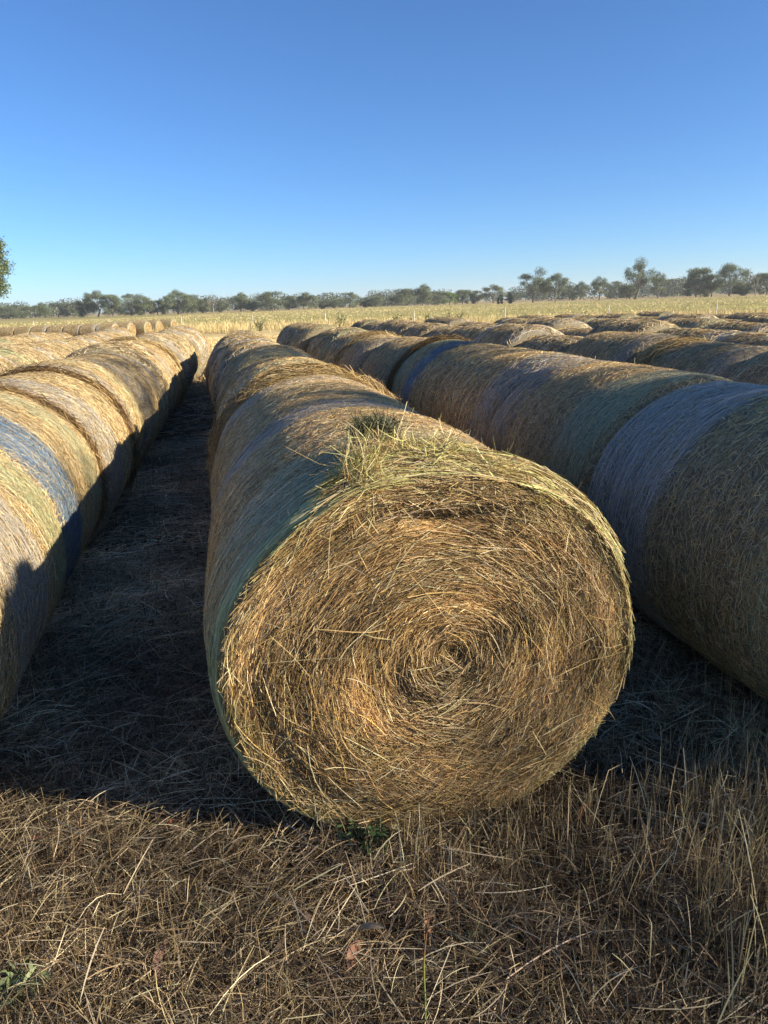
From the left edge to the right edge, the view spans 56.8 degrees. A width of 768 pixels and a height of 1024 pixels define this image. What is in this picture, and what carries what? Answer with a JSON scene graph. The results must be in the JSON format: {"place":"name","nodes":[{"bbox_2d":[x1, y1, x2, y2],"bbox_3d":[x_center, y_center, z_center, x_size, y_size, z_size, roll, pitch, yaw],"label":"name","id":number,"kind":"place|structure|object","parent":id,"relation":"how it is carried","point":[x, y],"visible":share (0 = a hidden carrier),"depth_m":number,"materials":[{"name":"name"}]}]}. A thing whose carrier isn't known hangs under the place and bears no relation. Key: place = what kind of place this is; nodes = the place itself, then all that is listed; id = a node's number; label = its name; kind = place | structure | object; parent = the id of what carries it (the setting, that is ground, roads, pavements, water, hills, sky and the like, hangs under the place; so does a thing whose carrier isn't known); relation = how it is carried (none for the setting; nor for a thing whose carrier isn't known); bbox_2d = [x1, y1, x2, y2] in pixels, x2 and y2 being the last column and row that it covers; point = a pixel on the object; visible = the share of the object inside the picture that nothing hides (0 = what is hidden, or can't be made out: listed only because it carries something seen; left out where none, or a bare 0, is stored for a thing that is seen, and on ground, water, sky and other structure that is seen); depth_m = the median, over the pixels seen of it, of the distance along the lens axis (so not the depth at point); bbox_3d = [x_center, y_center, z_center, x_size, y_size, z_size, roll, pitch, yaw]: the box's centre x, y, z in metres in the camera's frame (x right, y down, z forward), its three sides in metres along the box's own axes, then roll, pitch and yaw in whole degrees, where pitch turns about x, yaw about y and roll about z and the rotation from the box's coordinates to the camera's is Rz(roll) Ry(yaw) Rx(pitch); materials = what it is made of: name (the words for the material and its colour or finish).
{"place":"outdoors","nodes":[
{"label":"outdoors","id":0,"kind":"place"},
{"bbox_2d":[0,292,767,1023],"bbox_3d":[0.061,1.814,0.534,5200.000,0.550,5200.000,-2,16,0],"label":"ground","id":1,"kind":"structure","parent":0,"point":[694,306],"depth_m":2.17,"materials":[{"name":"plant"}]},
{"bbox_2d":[0,236,15,298],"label":"gum tree","id":2,"kind":"object","parent":1,"relation":"on","point":[4,267],"visible":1,"depth_m":52.33,"materials":[{"name":"green plant"}]},
{"bbox_2d":[0,355,17,373],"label":"round hay bale","id":3,"kind":"object","parent":1,"relation":"on","point":[5,363],"visible":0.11,"depth_m":10.11,"materials":[{"name":"plant"}]},
{"bbox_2d":[0,306,24,318],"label":"gum tree","id":4,"kind":"object","parent":1,"relation":"on","point":[4,312],"visible":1,"depth_m":410.35,"materials":[{"name":"green plant"}]},
{"bbox_2d":[0,336,27,344],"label":"round hay bale","id":5,"kind":"object","parent":1,"relation":"on","point":[5,340],"visible":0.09,"depth_m":17.07,"materials":[{"name":"plant"}]},
{"bbox_2d":[0,956,51,1010],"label":"green weed","id":6,"kind":"object","parent":1,"relation":"on","point":[45,973],"visible":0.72,"depth_m":1.74,"materials":[{"name":"green plant"}]},
{"bbox_2d":[0,344,51,366],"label":"round hay bale","id":7,"kind":"object","parent":1,"relation":"on","point":[16,354],"visible":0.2,"depth_m":10.95,"materials":[{"name":"plant"}]},
{"bbox_2d":[0,453,66,720],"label":"round hay bale","id":8,"kind":"object","parent":1,"relation":"on","point":[33,564],"visible":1,"depth_m":2.82,"materials":[{"name":"plant"}]},
{"bbox_2d":[26,301,50,317],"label":"gum tree","id":9,"kind":"object","parent":1,"relation":"on","point":[43,311],"visible":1,"depth_m":390.25,"materials":[{"name":"green plant"}]},
{"bbox_2d":[21,342,66,359],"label":"round hay bale","id":10,"kind":"object","parent":1,"relation":"on","point":[53,352],"visible":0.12,"depth_m":12.40,"materials":[{"name":"plant"}]},
{"bbox_2d":[0,379,113,582],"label":"round hay bale","id":11,"kind":"object","parent":1,"relation":"on","point":[50,445],"visible":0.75,"depth_m":3.90,"materials":[{"name":"plant"}]},
{"bbox_2d":[39,340,76,354],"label":"round hay bale","id":12,"kind":"object","parent":1,"relation":"on","point":[67,349],"visible":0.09,"depth_m":13.91,"materials":[{"name":"plant"}]},
{"bbox_2d":[0,362,145,547],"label":"round hay bale","id":13,"kind":"object","parent":1,"relation":"on","point":[100,410],"visible":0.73,"depth_m":5.19,"materials":[{"name":"plant"}]},
{"bbox_2d":[54,337,91,349],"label":"round hay bale","id":14,"kind":"object","parent":1,"relation":"on","point":[77,343],"visible":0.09,"depth_m":14.93,"materials":[{"name":"plant"}]},
{"bbox_2d":[21,358,144,449],"bbox_3d":[-2.947,-0.752,6.444,1.431,1.252,1.495,-5,17,-12],"label":"round hay bale","id":15,"kind":"object","parent":1,"relation":"on","point":[119,386],"visible":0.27,"depth_m":6.50,"materials":[{"name":"plant"}]},
{"bbox_2d":[82,290,104,316],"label":"gum tree","id":16,"kind":"object","parent":1,"relation":"on","point":[92,305],"visible":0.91,"depth_m":346.54,"materials":[{"name":"green plant"}]},
{"bbox_2d":[98,294,123,316],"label":"gum tree","id":17,"kind":"object","parent":1,"relation":"on","point":[115,300],"visible":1,"depth_m":340.21,"materials":[{"name":"green plant"}]},
{"bbox_2d":[64,351,165,461],"bbox_3d":[-3.147,-1.123,7.731,1.408,1.240,1.477,-5,17,-10],"label":"round hay bale","id":18,"kind":"object","parent":1,"relation":"on","point":[139,378],"visible":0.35,"depth_m":7.39,"materials":[{"name":"plant"}]},
{"bbox_2d":[66,341,174,428],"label":"round hay bale","id":19,"kind":"object","parent":1,"relation":"on","point":[151,362],"visible":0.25,"depth_m":8.58,"materials":[{"name":"plant"}]},
{"bbox_2d":[116,292,146,315],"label":"gum tree","id":20,"kind":"object","parent":1,"relation":"on","point":[128,303],"visible":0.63,"depth_m":347.40,"materials":[{"name":"green plant"}]},
{"bbox_2d":[132,321,151,335],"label":"round hay bale","id":21,"kind":"object","parent":1,"relation":"on","point":[141,327],"visible":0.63,"depth_m":58.59,"materials":[{"name":"plant"}]},
{"bbox_2d":[131,297,156,314],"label":"gum tree","id":22,"kind":"object","parent":1,"relation":"on","point":[147,304],"visible":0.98,"depth_m":341.18,"materials":[{"name":"green plant"}]},
{"bbox_2d":[105,336,186,416],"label":"round hay bale","id":23,"kind":"object","parent":1,"relation":"on","point":[168,359],"visible":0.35,"depth_m":10.40,"materials":[{"name":"plant"}]},
{"bbox_2d":[137,333,192,392],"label":"round hay bale","id":24,"kind":"object","parent":1,"relation":"on","point":[179,349],"visible":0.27,"depth_m":12.31,"materials":[{"name":"plant"}]},
{"bbox_2d":[157,295,176,314],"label":"gum tree","id":25,"kind":"object","parent":1,"relation":"on","point":[170,304],"visible":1,"depth_m":344.09,"materials":[{"name":"green plant"}]},
{"bbox_2d":[165,333,197,377],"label":"round hay bale","id":26,"kind":"object","parent":1,"relation":"on","point":[186,343],"visible":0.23,"depth_m":15.19,"materials":[{"name":"plant"}]},
{"bbox_2d":[159,328,205,380],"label":"round hay bale","id":27,"kind":"object","parent":1,"relation":"on","point":[193,340],"visible":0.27,"depth_m":16.17,"materials":[{"name":"plant"}]},
{"bbox_2d":[179,294,202,313],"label":"gum tree","id":28,"kind":"object","parent":1,"relation":"on","point":[190,302],"visible":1,"depth_m":346.64,"materials":[{"name":"green plant"}]},
{"bbox_2d":[174,325,209,364],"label":"round hay bale","id":29,"kind":"object","parent":1,"relation":"on","point":[201,337],"visible":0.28,"depth_m":18.74,"materials":[{"name":"plant"}]},
{"bbox_2d":[204,334,256,389],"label":"round hay bale","id":30,"kind":"object","parent":1,"relation":"on","point":[219,347],"visible":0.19,"depth_m":11.43,"materials":[{"name":"plant"}]},
{"bbox_2d":[187,334,277,396],"bbox_3d":[1.748,-7.650,32.151,56.009,0.665,38.219,-2,16,0],"label":"field stubble","id":31,"kind":"object","parent":1,"relation":"on","point":[212,343],"visible":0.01,"depth_m":32.64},
{"bbox_2d":[225,291,250,311],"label":"gum tree","id":32,"kind":"object","parent":1,"relation":"on","point":[240,297],"visible":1,"depth_m":360.12,"materials":[{"name":"green plant"}]},
{"bbox_2d":[208,340,279,411],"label":"round hay bale","id":33,"kind":"object","parent":1,"relation":"on","point":[228,355],"visible":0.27,"depth_m":8.91,"materials":[{"name":"plant"}]},
{"bbox_2d":[215,336,277,359],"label":"round hay bale","id":34,"kind":"object","parent":1,"relation":"on","point":[244,338],"visible":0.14,"depth_m":10.56,"materials":[{"name":"plant"}]},
{"bbox_2d":[223,354,289,397],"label":"round hay bale","id":35,"kind":"object","parent":1,"relation":"on","point":[246,369],"visible":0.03,"depth_m":7.02,"materials":[{"name":"plant"}]},
{"bbox_2d":[216,342,313,413],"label":"round hay bale","id":36,"kind":"object","parent":1,"relation":"on","point":[236,365],"visible":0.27,"depth_m":7.51,"materials":[{"name":"plant"}]},
{"bbox_2d":[255,291,287,310],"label":"gum tree","id":37,"kind":"object","parent":1,"relation":"on","point":[269,303],"visible":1,"depth_m":357.30,"materials":[{"name":"green plant"}]},
{"bbox_2d":[280,322,317,344],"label":"round hay bale","id":38,"kind":"object","parent":1,"relation":"on","point":[288,335],"visible":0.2,"depth_m":16.58,"materials":[{"name":"plant"}]},
{"bbox_2d":[202,357,399,492],"bbox_3d":[-0.614,-0.578,5.474,1.525,1.302,1.613,-5,17,-11],"label":"round hay bale","id":39,"kind":"object","parent":1,"relation":"on","point":[248,379],"visible":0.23,"depth_m":4.78,"materials":[{"name":"plant"}]},
{"bbox_2d":[293,292,318,309],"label":"gum tree","id":40,"kind":"object","parent":1,"relation":"on","point":[304,297],"visible":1,"depth_m":360.75,"materials":[{"name":"green plant"}]},
{"bbox_2d":[205,365,417,518],"bbox_3d":[-0.329,-0.185,4.182,1.450,1.274,1.735,-5,17,-11],"label":"round hay bale","id":41,"kind":"object","parent":1,"relation":"on","point":[252,417],"visible":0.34,"depth_m":3.76,"materials":[{"name":"plant"}]},
{"bbox_2d":[288,324,336,352],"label":"round hay bale","id":42,"kind":"object","parent":1,"relation":"on","point":[302,338],"visible":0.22,"depth_m":14.81,"materials":[{"name":"plant"}]},
{"bbox_2d":[309,326,367,360],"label":"round hay bale","id":43,"kind":"object","parent":1,"relation":"on","point":[321,346],"visible":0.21,"depth_m":12.28,"materials":[{"name":"plant"}]},
{"bbox_2d":[323,331,363,363],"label":"round hay bale","id":44,"kind":"object","parent":1,"relation":"on","point":[336,345],"visible":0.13,"depth_m":11.44,"materials":[{"name":"plant"}]},
{"bbox_2d":[337,292,361,307],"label":"gum tree","id":45,"kind":"object","parent":1,"relation":"on","point":[346,300],"visible":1,"depth_m":367.37,"materials":[{"name":"green plant"}]},
{"bbox_2d":[326,812,389,858],"bbox_3d":[-0.074,1.000,2.217,0.185,0.160,0.225,-7,17,-17],"label":"green weed","id":46,"kind":"object","parent":1,"relation":"on","point":[374,831],"visible":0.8,"depth_m":2.19,"materials":[{"name":"green plant"}]},
{"bbox_2d":[331,328,403,373],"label":"round hay bale","id":47,"kind":"object","parent":1,"relation":"on","point":[356,351],"visible":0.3,"depth_m":9.62,"materials":[{"name":"plant"}]},
{"bbox_2d":[0,588,764,1023],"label":"leaf litter","id":48,"kind":"object","parent":1,"relation":"on","point":[362,926],"visible":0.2,"depth_m":1.94,"materials":[{"name":"plant"}]},
{"bbox_2d":[0,377,767,1023],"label":"cut straw","id":49,"kind":"object","parent":1,"relation":"on","point":[94,721],"visible":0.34,"depth_m":2.12,"materials":[{"name":"plant"}]},
{"bbox_2d":[347,940,362,967],"bbox_3d":[-0.078,1.125,1.821,0.029,0.016,0.100,29,21,13],"label":"fallen leaf","id":50,"kind":"object","parent":49,"relation":"on","point":[352,947],"visible":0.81,"depth_m":1.81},
{"bbox_2d":[0,449,767,1023],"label":"stubble","id":51,"kind":"object","parent":1,"relation":"on","point":[714,817],"visible":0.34,"depth_m":2.13,"materials":[{"name":"plant"}]},
{"bbox_2d":[0,275,767,318],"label":"distant woodland","id":52,"kind":"object","parent":1,"relation":"on","point":[646,290],"visible":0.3,"depth_m":432.46,"materials":[{"name":"green plant"}]},
{"bbox_2d":[0,295,767,326],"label":"crop","id":53,"kind":"object","parent":1,"relation":"on","point":[453,307],"visible":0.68,"depth_m":164.94,"materials":[{"name":"plant"}]},
{"bbox_2d":[360,336,426,389],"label":"round hay bale","id":54,"kind":"object","parent":1,"relation":"on","point":[380,359],"visible":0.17,"depth_m":8.29,"materials":[{"name":"plant"}]},
{"bbox_2d":[21,303,767,329],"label":"wire fence","id":55,"kind":"object","parent":1,"relation":"on","point":[426,311],"visible":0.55,"depth_m":58.79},
{"bbox_2d":[389,288,416,306],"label":"gum tree","id":56,"kind":"object","parent":1,"relation":"on","point":[401,297],"visible":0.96,"depth_m":379.16,"materials":[{"name":"green plant"}]},
{"bbox_2d":[384,321,423,335],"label":"round hay bale","id":57,"kind":"object","parent":1,"relation":"on","point":[399,328],"visible":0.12,"depth_m":15.73,"materials":[{"name":"plant"}]},
{"bbox_2d":[201,400,635,833],"bbox_3d":[0.006,0.182,2.747,1.452,1.392,1.610,-5,17,-11],"label":"round hay bale","id":58,"kind":"object","parent":1,"relation":"on","point":[404,610],"visible":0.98,"depth_m":2.08,"materials":[{"name":"plant"}]},
{"bbox_2d":[408,284,433,305],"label":"gum tree","id":59,"kind":"object","parent":1,"relation":"on","point":[422,291],"visible":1,"depth_m":360.75,"materials":[{"name":"green plant"}]},
{"bbox_2d":[401,322,449,336],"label":"round hay bale","id":60,"kind":"object","parent":1,"relation":"on","point":[421,330],"visible":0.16,"depth_m":14.38,"materials":[{"name":"plant"}]},
{"bbox_2d":[423,912,434,1023],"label":"weed stalk","id":61,"kind":"object","parent":1,"relation":"on","point":[426,930],"visible":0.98,"depth_m":1.63,"materials":[{"name":"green plant"}]},
{"bbox_2d":[424,325,462,337],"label":"round hay bale","id":62,"kind":"object","parent":1,"relation":"on","point":[445,330],"visible":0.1,"depth_m":13.34,"materials":[{"name":"plant"}]},
{"bbox_2d":[385,334,506,417],"bbox_3d":[0.850,-1.171,7.317,1.478,1.299,1.818,-5,17,-12],"label":"round hay bale","id":63,"kind":"object","parent":1,"relation":"on","point":[419,372],"visible":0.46,"depth_m":6.93,"materials":[{"name":"plant"}]},
{"bbox_2d":[434,317,473,325],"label":"round hay bale","id":64,"kind":"object","parent":1,"relation":"on","point":[452,321],"visible":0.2,"depth_m":18.81,"materials":[{"name":"plant"}]},
{"bbox_2d":[452,289,474,303],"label":"gum tree","id":65,"kind":"object","parent":1,"relation":"on","point":[463,293],"visible":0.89,"depth_m":365.01,"materials":[{"name":"green plant"}]},
{"bbox_2d":[450,324,493,340],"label":"round hay bale","id":66,"kind":"object","parent":1,"relation":"on","point":[472,331],"visible":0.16,"depth_m":11.87,"materials":[{"name":"plant"}]},
{"bbox_2d":[482,284,507,302],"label":"gum tree","id":67,"kind":"object","parent":1,"relation":"on","point":[497,289],"visible":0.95,"depth_m":363.67,"materials":[{"name":"green plant"}]},
{"bbox_2d":[430,347,595,444],"bbox_3d":[1.194,-0.717,5.834,1.389,1.251,1.629,-5,17,-11],"label":"round hay bale","id":68,"kind":"object","parent":1,"relation":"on","point":[474,391],"visible":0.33,"depth_m":5.46,"materials":[{"name":"plant"}]},
{"bbox_2d":[474,323,563,347],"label":"round hay bale","id":69,"kind":"object","parent":1,"relation":"on","point":[510,335],"visible":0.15,"depth_m":10.18,"materials":[{"name":"plant"}]},
{"bbox_2d":[517,267,554,302],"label":"gum tree","id":70,"kind":"object","parent":1,"relation":"on","point":[538,282],"visible":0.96,"depth_m":305.28,"materials":[{"name":"green plant"}]},
{"bbox_2d":[518,332,583,352],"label":"round hay bale","id":71,"kind":"object","parent":1,"relation":"on","point":[556,343],"visible":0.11,"depth_m":9.18,"materials":[{"name":"plant"}]},
{"bbox_2d":[542,273,569,301],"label":"gum tree","id":72,"kind":"object","parent":1,"relation":"on","point":[563,281],"visible":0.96,"depth_m":304.89,"materials":[{"name":"green plant"}]},
{"bbox_2d":[526,316,590,330],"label":"round hay bale","id":73,"kind":"object","parent":1,"relation":"on","point":[559,324],"visible":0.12,"depth_m":13.41,"materials":[{"name":"plant"}]},
{"bbox_2d":[560,327,592,336],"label":"round hay bale","id":74,"kind":"object","parent":1,"relation":"on","point":[582,332],"visible":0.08,"depth_m":12.64,"materials":[{"name":"plant"}]},
{"bbox_2d":[570,280,591,299],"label":"gum tree","id":75,"kind":"object","parent":1,"relation":"on","point":[583,288],"visible":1,"depth_m":368.32,"materials":[{"name":"green plant"}]},
{"bbox_2d":[589,276,610,300],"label":"gum tree","id":76,"kind":"object","parent":1,"relation":"on","point":[595,285],"visible":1,"depth_m":309.81,"materials":[{"name":"green plant"}]},
{"bbox_2d":[485,358,735,496],"bbox_3d":[1.496,-0.320,4.418,1.436,1.276,1.625,-5,17,-11],"label":"round hay bale","id":77,"kind":"object","parent":1,"relation":"on","point":[569,418],"visible":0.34,"depth_m":4.01,"materials":[{"name":"plant"}]},
{"bbox_2d":[597,313,639,318],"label":"round hay bale","id":78,"kind":"object","parent":1,"relation":"on","point":[619,315],"visible":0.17,"depth_m":18.84,"materials":[{"name":"plant"}]},
{"bbox_2d":[565,330,682,362],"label":"round hay bale","id":79,"kind":"object","parent":1,"relation":"on","point":[616,346],"visible":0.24,"depth_m":7.77,"materials":[{"name":"plant"}]},
{"bbox_2d":[617,284,642,298],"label":"gum tree","id":80,"kind":"object","parent":1,"relation":"on","point":[631,290],"visible":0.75,"depth_m":325.35,"materials":[{"name":"green plant"}]},
{"bbox_2d":[585,317,678,336],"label":"round hay bale","id":81,"kind":"object","parent":1,"relation":"on","point":[635,325],"visible":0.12,"depth_m":10.89,"materials":[{"name":"plant"}]},
{"bbox_2d":[620,256,657,299],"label":"gum tree","id":82,"kind":"object","parent":1,"relation":"on","point":[640,275],"visible":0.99,"depth_m":287.73,"materials":[{"name":"green plant"}]},
{"bbox_2d":[650,271,668,298],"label":"gum tree","id":83,"kind":"object","parent":1,"relation":"on","point":[662,280],"visible":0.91,"depth_m":288.90,"materials":[{"name":"green plant"}]},
{"bbox_2d":[587,381,767,701],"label":"round hay bale","id":84,"kind":"object","parent":1,"relation":"on","point":[677,493],"visible":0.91,"depth_m":2.86,"materials":[{"name":"plant"}]},
{"bbox_2d":[657,313,718,319],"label":"round hay bale","id":85,"kind":"object","parent":1,"relation":"on","point":[668,316],"visible":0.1,"depth_m":16.25,"materials":[{"name":"plant"}]},
{"bbox_2d":[664,317,725,327],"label":"round hay bale","id":86,"kind":"object","parent":1,"relation":"on","point":[692,322],"visible":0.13,"depth_m":12.81,"materials":[{"name":"plant"}]},
{"bbox_2d":[628,334,767,377],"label":"round hay bale","id":87,"kind":"object","parent":1,"relation":"on","point":[699,355],"visible":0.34,"depth_m":6.50,"materials":[{"name":"plant"}]},
{"bbox_2d":[681,266,714,296],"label":"gum tree","id":88,"kind":"object","parent":1,"relation":"on","point":[694,276],"visible":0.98,"depth_m":294.87,"materials":[{"name":"green plant"}]},
{"bbox_2d":[656,327,740,340],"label":"round hay bale","id":89,"kind":"object","parent":1,"relation":"on","point":[710,334],"visible":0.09,"depth_m":9.74,"materials":[{"name":"plant"}]},
{"bbox_2d":[701,274,724,296],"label":"gum tree","id":90,"kind":"object","parent":1,"relation":"on","point":[714,288],"visible":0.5,"depth_m":299.96,"materials":[{"name":"green plant"}]},
{"bbox_2d":[686,699,767,781],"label":"grass tuft","id":91,"kind":"object","parent":1,"relation":"on","point":[736,730],"visible":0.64,"depth_m":2.53,"materials":[{"name":"plant"}]},
{"bbox_2d":[713,262,751,295],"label":"gum tree","id":92,"kind":"object","parent":1,"relation":"on","point":[729,268],"visible":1,"depth_m":286.74,"materials":[{"name":"green plant"}]},
{"bbox_2d":[702,321,767,332],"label":"round hay bale","id":93,"kind":"object","parent":1,"relation":"on","point":[747,326],"visible":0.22,"depth_m":11.67,"materials":[{"name":"plant"}]},
{"bbox_2d":[711,331,767,346],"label":"round hay bale","id":94,"kind":"object","parent":1,"relation":"on","point":[750,338],"visible":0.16,"depth_m":8.70,"materials":[{"name":"plant"}]},
{"bbox_2d":[731,282,752,295],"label":"gum tree","id":95,"kind":"object","parent":1,"relation":"on","point":[740,290],"visible":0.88,"depth_m":295.38,"materials":[{"name":"green plant"}]},
{"bbox_2d":[723,312,767,319],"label":"round hay bale","id":96,"kind":"object","parent":1,"relation":"on","point":[741,315],"visible":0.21,"depth_m":17.09,"materials":[{"name":"plant"}]},
{"bbox_2d":[727,351,767,385],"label":"round hay bale","id":97,"kind":"object","parent":1,"relation":"on","point":[753,370],"visible":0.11,"depth_m":5.75,"materials":[{"name":"plant"}]},
{"bbox_2d":[740,314,767,322],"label":"round hay bale","id":98,"kind":"object","parent":1,"relation":"on","point":[760,318],"visible":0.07,"depth_m":14.01,"materials":[{"name":"plant"}]},
{"bbox_2d":[749,273,767,294],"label":"gum tree","id":99,"kind":"object","parent":1,"relation":"on","point":[761,276],"visible":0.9,"depth_m":286.53,"materials":[{"name":"green plant"}]},
{"bbox_2d":[0,0,767,314],"label":"sky","id":100,"kind":"structure","parent":0,"point":[152,149],"materials":[{"name":"blue"}]},
{"bbox_2d":[5,305,767,333],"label":"tall dry grass","id":101,"kind":"structure","parent":0,"point":[212,328],"depth_m":62.68,"materials":[{"name":"plant"}]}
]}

